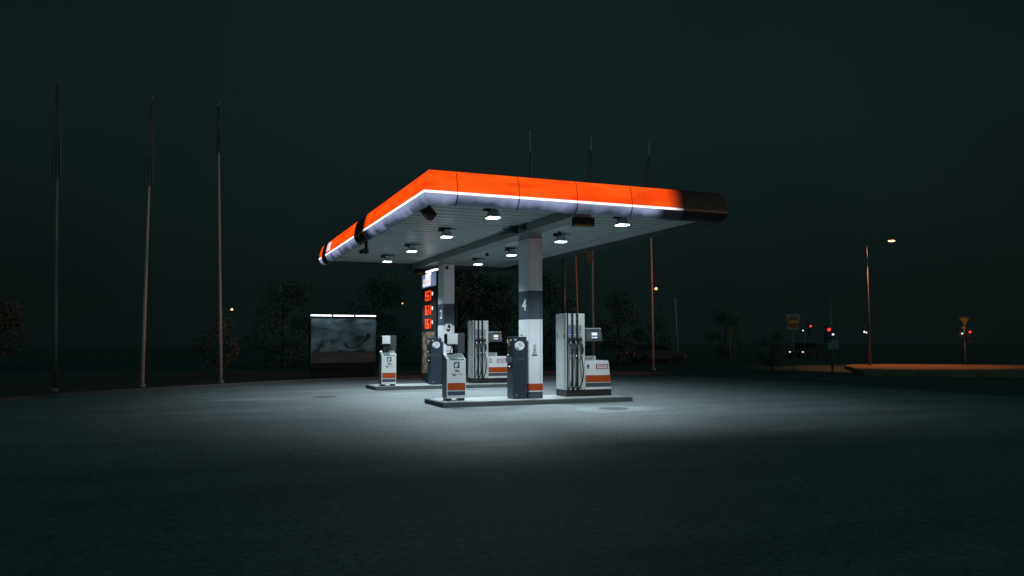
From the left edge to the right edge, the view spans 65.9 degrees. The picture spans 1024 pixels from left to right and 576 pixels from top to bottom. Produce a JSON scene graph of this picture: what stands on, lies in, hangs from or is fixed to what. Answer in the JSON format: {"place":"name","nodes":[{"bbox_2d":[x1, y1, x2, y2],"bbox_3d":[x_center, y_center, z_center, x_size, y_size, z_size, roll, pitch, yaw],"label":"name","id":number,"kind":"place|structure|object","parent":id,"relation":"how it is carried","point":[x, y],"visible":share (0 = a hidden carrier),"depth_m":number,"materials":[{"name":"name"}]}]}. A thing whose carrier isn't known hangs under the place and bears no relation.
{"place":"outdoors","nodes":[
{"label":"outdoors","id":0,"kind":"place"},
{"bbox_2d":[366,382,506,389],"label":"pump island","id":1,"kind":"structure","parent":0,"point":[412,386],"depth_m":27.11,"materials":[{"name":"concrete"}]},
{"bbox_2d":[379,336,395,385],"bbox_3d":[-4.200,2.475,26.930,0.589,1.707,0.416,1,-4,-22],"label":"service bin","id":2,"kind":"object","parent":1,"relation":"on","point":[387,364],"visible":1,"depth_m":26.77,"materials":[{"name":"white metal"}]},
{"bbox_2d":[422,268,437,382],"bbox_3d":[-2.993,1.479,29.423,0.280,4.275,1.900,1,-4,-22],"label":"price sign","id":3,"kind":"object","parent":1,"relation":"on","point":[429,303],"visible":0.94,"depth_m":29.44,"materials":[{"name":"black plastic"}]},
{"bbox_2d":[427,338,441,384],"bbox_3d":[-2.742,2.574,27.767,0.435,1.617,0.428,1,-4,-22],"label":"payment terminal","id":4,"kind":"object","parent":1,"relation":"on","point":[434,355],"visible":1,"depth_m":27.59,"materials":[{"name":"blue paint"}]},
{"bbox_2d":[438,260,454,383],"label":"canopy column","id":5,"kind":"structure","parent":1,"relation":"on","point":[445,296],"depth_m":27.95,"materials":[{"name":"white metal"}]},
{"bbox_2d":[468,321,506,382],"bbox_3d":[-0.833,2.328,28.851,1.386,2.247,0.830,1,-4,-22],"label":"fuel dispenser","id":6,"kind":"object","parent":1,"relation":"on","point":[484,366],"visible":1,"depth_m":28.57,"materials":[{"name":"white plastic"}]},
{"bbox_2d":[0,375,1023,575],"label":"forecourt","id":7,"kind":"structure","parent":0,"point":[706,478],"depth_m":8.97,"materials":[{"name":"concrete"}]},
{"bbox_2d":[209,398,302,401],"bbox_3d":[-7.217,3.126,22.100,2.321,0.001,1.383,-1,-4,11],"label":"asphalt patch","id":8,"kind":"object","parent":7,"relation":"on","point":[257,399],"visible":1,"depth_m":22.16,"materials":[{"name":"grey asphalt"}]},
{"bbox_2d":[0,373,1023,400],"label":"forecourt kerb","id":9,"kind":"structure","parent":7,"relation":"on","point":[548,374],"depth_m":27.79,"materials":[{"name":"concrete"}]},
{"bbox_2d":[577,406,678,412],"bbox_3d":[2.728,2.879,18.801,2.650,0.001,1.600,1,-4,-22],"label":"asphalt patch","id":10,"kind":"object","parent":7,"relation":"on","point":[598,410],"visible":1,"depth_m":18.64,"materials":[{"name":"grey asphalt"}]},
{"bbox_2d":[599,407,627,409],"bbox_3d":[2.425,2.887,18.948,0.720,0.006,0.720,1,-4,-22],"label":"manhole cover","id":11,"kind":"object","parent":10,"relation":"on","point":[614,408],"visible":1,"depth_m":18.88,"materials":[{"name":"metal"}]},
{"bbox_2d":[0,343,1023,396],"bbox_3d":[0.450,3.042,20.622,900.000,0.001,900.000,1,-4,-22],"label":"grass ground","id":12,"kind":"structure","parent":0,"point":[702,358],"depth_m":61.98,"materials":[{"name":"green plant"}]},
{"bbox_2d":[0,296,27,355],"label":"tree","id":13,"kind":"object","parent":12,"relation":"on","point":[8,312],"visible":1,"depth_m":49.10,"materials":[{"name":"green plant"}]},
{"bbox_2d":[50,79,61,393],"bbox_3d":[-14.581,-1.706,25.311,0.425,10.122,0.262,1,-4,-22],"label":"flagpole","id":14,"kind":"object","parent":12,"relation":"on","point":[56,173],"visible":1,"depth_m":25.32,"materials":[{"name":"metal"}]},
{"bbox_2d":[138,94,153,387],"bbox_3d":[-12.886,-1.710,27.882,0.340,10.470,0.241,1,-4,-22],"label":"flagpole","id":15,"kind":"object","parent":12,"relation":"on","point":[149,170],"visible":0.95,"depth_m":27.94,"materials":[{"name":"metal"}]},
{"bbox_2d":[189,314,241,376],"bbox_3d":[-14.114,2.751,37.943,2.913,3.103,2.420,-3,-5,32],"label":"tree","id":16,"kind":"object","parent":12,"relation":"on","point":[229,351],"visible":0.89,"depth_m":37.61,"materials":[{"name":"green plant"}]},
{"bbox_2d":[216,100,223,383],"bbox_3d":[-11.138,-1.783,30.155,0.516,10.922,0.240,1,-4,-22],"label":"flagpole","id":17,"kind":"object","parent":12,"relation":"on","point":[218,151],"visible":0.96,"depth_m":30.10,"materials":[{"name":"metal"}]},
{"bbox_2d":[230,308,235,347],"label":"street lamp","id":18,"kind":"object","parent":12,"relation":"on","point":[235,324],"visible":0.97,"depth_m":109.92,"materials":[{"name":"grey metal"}]},
{"bbox_2d":[239,277,320,366],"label":"tree","id":19,"kind":"object","parent":12,"relation":"on","point":[290,290],"visible":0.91,"depth_m":52.57,"materials":[{"name":"green plant"}]},
{"bbox_2d":[308,313,377,378],"bbox_3d":[-7.350,2.560,34.360,2.925,2.870,0.440,1,-4,-22],"label":"billboard","id":20,"kind":"object","parent":12,"relation":"on","point":[343,347],"visible":0.94,"depth_m":34.33,"materials":[{"name":"grey"}]},
{"bbox_2d":[341,275,413,363],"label":"tree","id":21,"kind":"object","parent":12,"relation":"on","point":[381,287],"visible":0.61,"depth_m":59.24,"materials":[{"name":"green plant"}]},
{"bbox_2d":[401,302,405,352],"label":"street lamp","id":22,"kind":"object","parent":12,"relation":"on","point":[405,324],"visible":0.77,"depth_m":119.88,"materials":[{"name":"grey metal"}]},
{"bbox_2d":[420,270,498,347],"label":"tree","id":23,"kind":"object","parent":12,"relation":"on","point":[470,306],"visible":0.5,"depth_m":55.04,"materials":[{"name":"green plant"}]},
{"bbox_2d":[465,275,518,355],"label":"tree","id":24,"kind":"object","parent":12,"relation":"on","point":[499,285],"visible":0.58,"depth_m":59.30,"materials":[{"name":"green plant"}]},
{"bbox_2d":[528,127,531,177],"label":"flagpole","id":25,"kind":"object","parent":12,"relation":"on","point":[530,174],"visible":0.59,"depth_m":40.76,"materials":[{"name":"metal"}]},
{"bbox_2d":[508,269,598,365],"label":"tree","id":26,"kind":"object","parent":12,"relation":"on","point":[547,317],"visible":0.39,"depth_m":54.42,"materials":[{"name":"green plant"}]},
{"bbox_2d":[594,290,654,365],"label":"tree","id":27,"kind":"object","parent":12,"relation":"on","point":[609,340],"visible":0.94,"depth_m":53.54,"materials":[{"name":"green plant"}]},
{"bbox_2d":[645,139,655,371],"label":"flagpole","id":28,"kind":"object","parent":12,"relation":"on","point":[647,185],"visible":0.79,"depth_m":42.49,"materials":[{"name":"metal"}]},
{"bbox_2d":[629,315,674,362],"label":"tree","id":29,"kind":"object","parent":12,"relation":"on","point":[658,320],"visible":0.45,"depth_m":61.91,"materials":[{"name":"green plant"}]},
{"bbox_2d":[626,344,685,363],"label":"parked car","id":30,"kind":"object","parent":12,"relation":"on","point":[664,353],"visible":0.82,"depth_m":59.36,"materials":[{"name":"paint"}]},
{"bbox_2d":[654,287,661,340],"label":"street lamp","id":31,"kind":"object","parent":12,"relation":"on","point":[655,288],"visible":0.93,"depth_m":89.79,"materials":[{"name":"grey metal"}]},
{"bbox_2d":[675,298,678,350],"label":"thin pole","id":32,"kind":"object","parent":12,"relation":"on","point":[676,324],"visible":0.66,"depth_m":86.74,"materials":[{"name":"grey metal"}]},
{"bbox_2d":[702,309,745,359],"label":"tree","id":33,"kind":"object","parent":12,"relation":"on","point":[723,350],"visible":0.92,"depth_m":69.03,"materials":[{"name":"green plant"}]},
{"bbox_2d":[729,326,733,367],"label":"sign","id":34,"kind":"object","parent":12,"relation":"on","point":[731,331],"visible":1,"depth_m":47.94,"materials":[{"name":"metal"}]},
{"bbox_2d":[753,331,791,372],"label":"tree","id":35,"kind":"object","parent":12,"relation":"on","point":[765,359],"visible":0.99,"depth_m":41.23,"materials":[{"name":"green plant"}]},
{"bbox_2d":[786,314,799,372],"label":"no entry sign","id":36,"kind":"object","parent":12,"relation":"on","point":[792,320],"visible":1,"depth_m":40.22,"materials":[{"name":"metal"}]},
{"bbox_2d":[788,343,820,358],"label":"parked car","id":37,"kind":"object","parent":12,"relation":"on","point":[811,349],"visible":0.91,"depth_m":75.95,"materials":[{"name":"paint"}]},
{"bbox_2d":[801,315,812,363],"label":"traffic light","id":38,"kind":"object","parent":12,"relation":"on","point":[810,328],"visible":1,"depth_m":54.88,"materials":[{"name":"metal"}]},
{"bbox_2d":[824,300,838,374],"bbox_3d":[15.356,2.357,37.900,0.600,3.600,0.380,0,-4,0],"label":"traffic light","id":39,"kind":"object","parent":12,"relation":"on","point":[829,335],"visible":1,"depth_m":37.86,"materials":[{"name":"metal"}]},
{"bbox_2d":[959,316,972,364],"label":"traffic light","id":40,"kind":"object","parent":12,"relation":"on","point":[968,332],"visible":0.98,"depth_m":48.01,"materials":[{"name":"metal"}]},
{"bbox_2d":[0,370,1023,391],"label":"road","id":41,"kind":"structure","parent":0,"point":[1005,385],"depth_m":36.60,"materials":[{"name":"grey asphalt"}]},
{"bbox_2d":[562,258,565,313],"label":"lighting mast","id":42,"kind":"object","parent":41,"relation":"on","point":[563,285],"visible":0.31,"depth_m":44.95,"materials":[{"name":"brown metal"}]},
{"bbox_2d":[575,256,578,313],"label":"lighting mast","id":43,"kind":"object","parent":41,"relation":"on","point":[576,283],"visible":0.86,"depth_m":44.93,"materials":[{"name":"metal"}]},
{"bbox_2d":[587,133,594,355],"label":"flagpole","id":44,"kind":"object","parent":41,"relation":"on","point":[589,175],"visible":0.62,"depth_m":41.47,"materials":[{"name":"metal"}]},
{"bbox_2d":[586,252,592,262],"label":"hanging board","id":45,"kind":"object","parent":44,"relation":"attached to","point":[589,257],"visible":0.93,"depth_m":41.33,"materials":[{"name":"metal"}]},
{"bbox_2d":[0,0,1023,345],"label":"sky","id":46,"kind":"structure","parent":0,"point":[825,130],"materials":[{"name":"black"}]},
{"bbox_2d":[425,394,632,407],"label":"pump island","id":47,"kind":"structure","parent":0,"point":[491,401],"depth_m":20.36,"materials":[{"name":"concrete"}]},
{"bbox_2d":[442,333,465,400],"bbox_3d":[-1.441,2.004,20.134,0.589,1.707,0.416,1,-4,-22],"label":"service bin","id":48,"kind":"object","parent":47,"relation":"on","point":[454,374],"visible":1,"depth_m":19.98,"materials":[{"name":"white paint"}]},
{"bbox_2d":[506,337,526,398],"bbox_3d":[0.107,2.088,20.750,0.435,1.617,0.428,1,-4,-22],"label":"payment terminal","id":49,"kind":"object","parent":47,"relation":"on","point":[516,359],"visible":1,"depth_m":20.58,"materials":[{"name":"blue paint"}]},
{"bbox_2d":[518,232,542,398],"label":"canopy column","id":50,"kind":"structure","parent":47,"relation":"on","point":[530,286],"depth_m":20.89,"materials":[{"name":"white metal"}]},
{"bbox_2d":[319,170,728,274],"bbox_3d":[-1.028,-1.487,25.084,7.838,1.012,14.888,1,-4,-22],"label":"station canopy","id":51,"kind":"object","parent":50,"relation":"on","point":[582,214],"visible":0.92,"depth_m":20.04,"materials":[{"name":"metal"}]},
{"bbox_2d":[359,241,368,253],"bbox_3d":[-4.409,-1.258,23.435,0.262,0.514,0.340,1,-4,-22],"label":"security camera","id":52,"kind":"object","parent":51,"relation":"attached to","point":[365,250],"visible":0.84,"depth_m":23.36,"materials":[{"name":"black plastic"}]},
{"bbox_2d":[380,255,394,262],"bbox_3d":[-4.433,-1.057,28.224,0.532,0.267,0.307,1,-4,-22],"label":"canopy lamp","id":53,"kind":"object","parent":51,"relation":"attached to","point":[387,258],"visible":1,"depth_m":28.12,"materials":[{"name":"white plastic"}]},
{"bbox_2d":[404,244,419,252],"bbox_3d":[-3.157,-1.274,25.081,0.532,0.267,0.307,1,-4,-22],"label":"canopy lamp","id":54,"kind":"object","parent":51,"relation":"attached to","point":[411,247],"visible":1,"depth_m":24.97,"materials":[{"name":"white plastic"}]},
{"bbox_2d":[420,206,436,220],"bbox_3d":[-1.917,-1.724,18.131,0.250,0.377,0.386,-3,-5,37],"label":"floodlight","id":55,"kind":"object","parent":51,"relation":"attached to","point":[429,213],"visible":0.84,"depth_m":18.05,"materials":[{"name":"black plastic"}]},
{"bbox_2d":[438,228,455,237],"bbox_3d":[-1.768,-1.511,21.660,0.532,0.267,0.307,1,-4,-22],"label":"canopy lamp","id":56,"kind":"object","parent":51,"relation":"attached to","point":[446,233],"visible":1,"depth_m":21.56,"materials":[{"name":"white plastic"}]},
{"bbox_2d":[472,258,484,264],"bbox_3d":[-1.235,-0.990,29.302,0.532,0.267,0.307,1,-4,-22],"label":"canopy lamp","id":57,"kind":"object","parent":51,"relation":"attached to","point":[478,261],"visible":1,"depth_m":29.20,"materials":[{"name":"white plastic"}]},
{"bbox_2d":[483,208,503,219],"bbox_3d":[-0.416,-1.742,18.331,0.532,0.267,0.307,1,-4,-22],"label":"canopy lamp","id":58,"kind":"object","parent":51,"relation":"attached to","point":[493,213],"visible":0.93,"depth_m":18.22,"materials":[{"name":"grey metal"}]},
{"bbox_2d":[504,248,518,255],"bbox_3d":[0.004,-1.201,26.251,0.532,0.267,0.307,1,-4,-22],"label":"canopy lamp","id":59,"kind":"object","parent":51,"relation":"attached to","point":[511,252],"visible":1,"depth_m":26.14,"materials":[{"name":"white plastic"}]},
{"bbox_2d":[553,233,568,242],"bbox_3d":[1.431,-1.444,22.737,0.532,0.267,0.307,1,-4,-22],"label":"canopy lamp","id":60,"kind":"object","parent":51,"relation":"attached to","point":[561,239],"visible":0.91,"depth_m":22.64,"materials":[{"name":"white plastic"}]},
{"bbox_2d":[613,216,629,226],"bbox_3d":[2.745,-1.669,19.501,0.532,0.267,0.307,1,-4,-22],"label":"canopy lamp","id":61,"kind":"object","parent":51,"relation":"attached to","point":[622,221],"visible":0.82,"depth_m":19.39,"materials":[{"name":"white plastic"}]},
{"bbox_2d":[556,313,610,396],"bbox_3d":[2.016,1.842,21.834,1.386,2.247,0.830,1,-4,-22],"label":"fuel dispenser","id":62,"kind":"object","parent":47,"relation":"on","point":[579,372],"visible":1,"depth_m":21.56,"materials":[{"name":"white plastic"}]},
{"bbox_2d":[844,364,1023,376],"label":"verge","id":63,"kind":"structure","parent":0,"point":[922,370],"depth_m":38.82,"materials":[{"name":"green plant"}]},
{"bbox_2d":[865,239,897,364],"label":"street lamp","id":64,"kind":"object","parent":63,"relation":"on","point":[868,316],"visible":1,"depth_m":47.52,"materials":[{"name":"metal"}]},
{"bbox_2d":[862,327,866,334],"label":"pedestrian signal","id":65,"kind":"object","parent":64,"relation":"attached to","point":[864,329],"visible":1,"depth_m":47.36,"materials":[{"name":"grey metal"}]}
]}

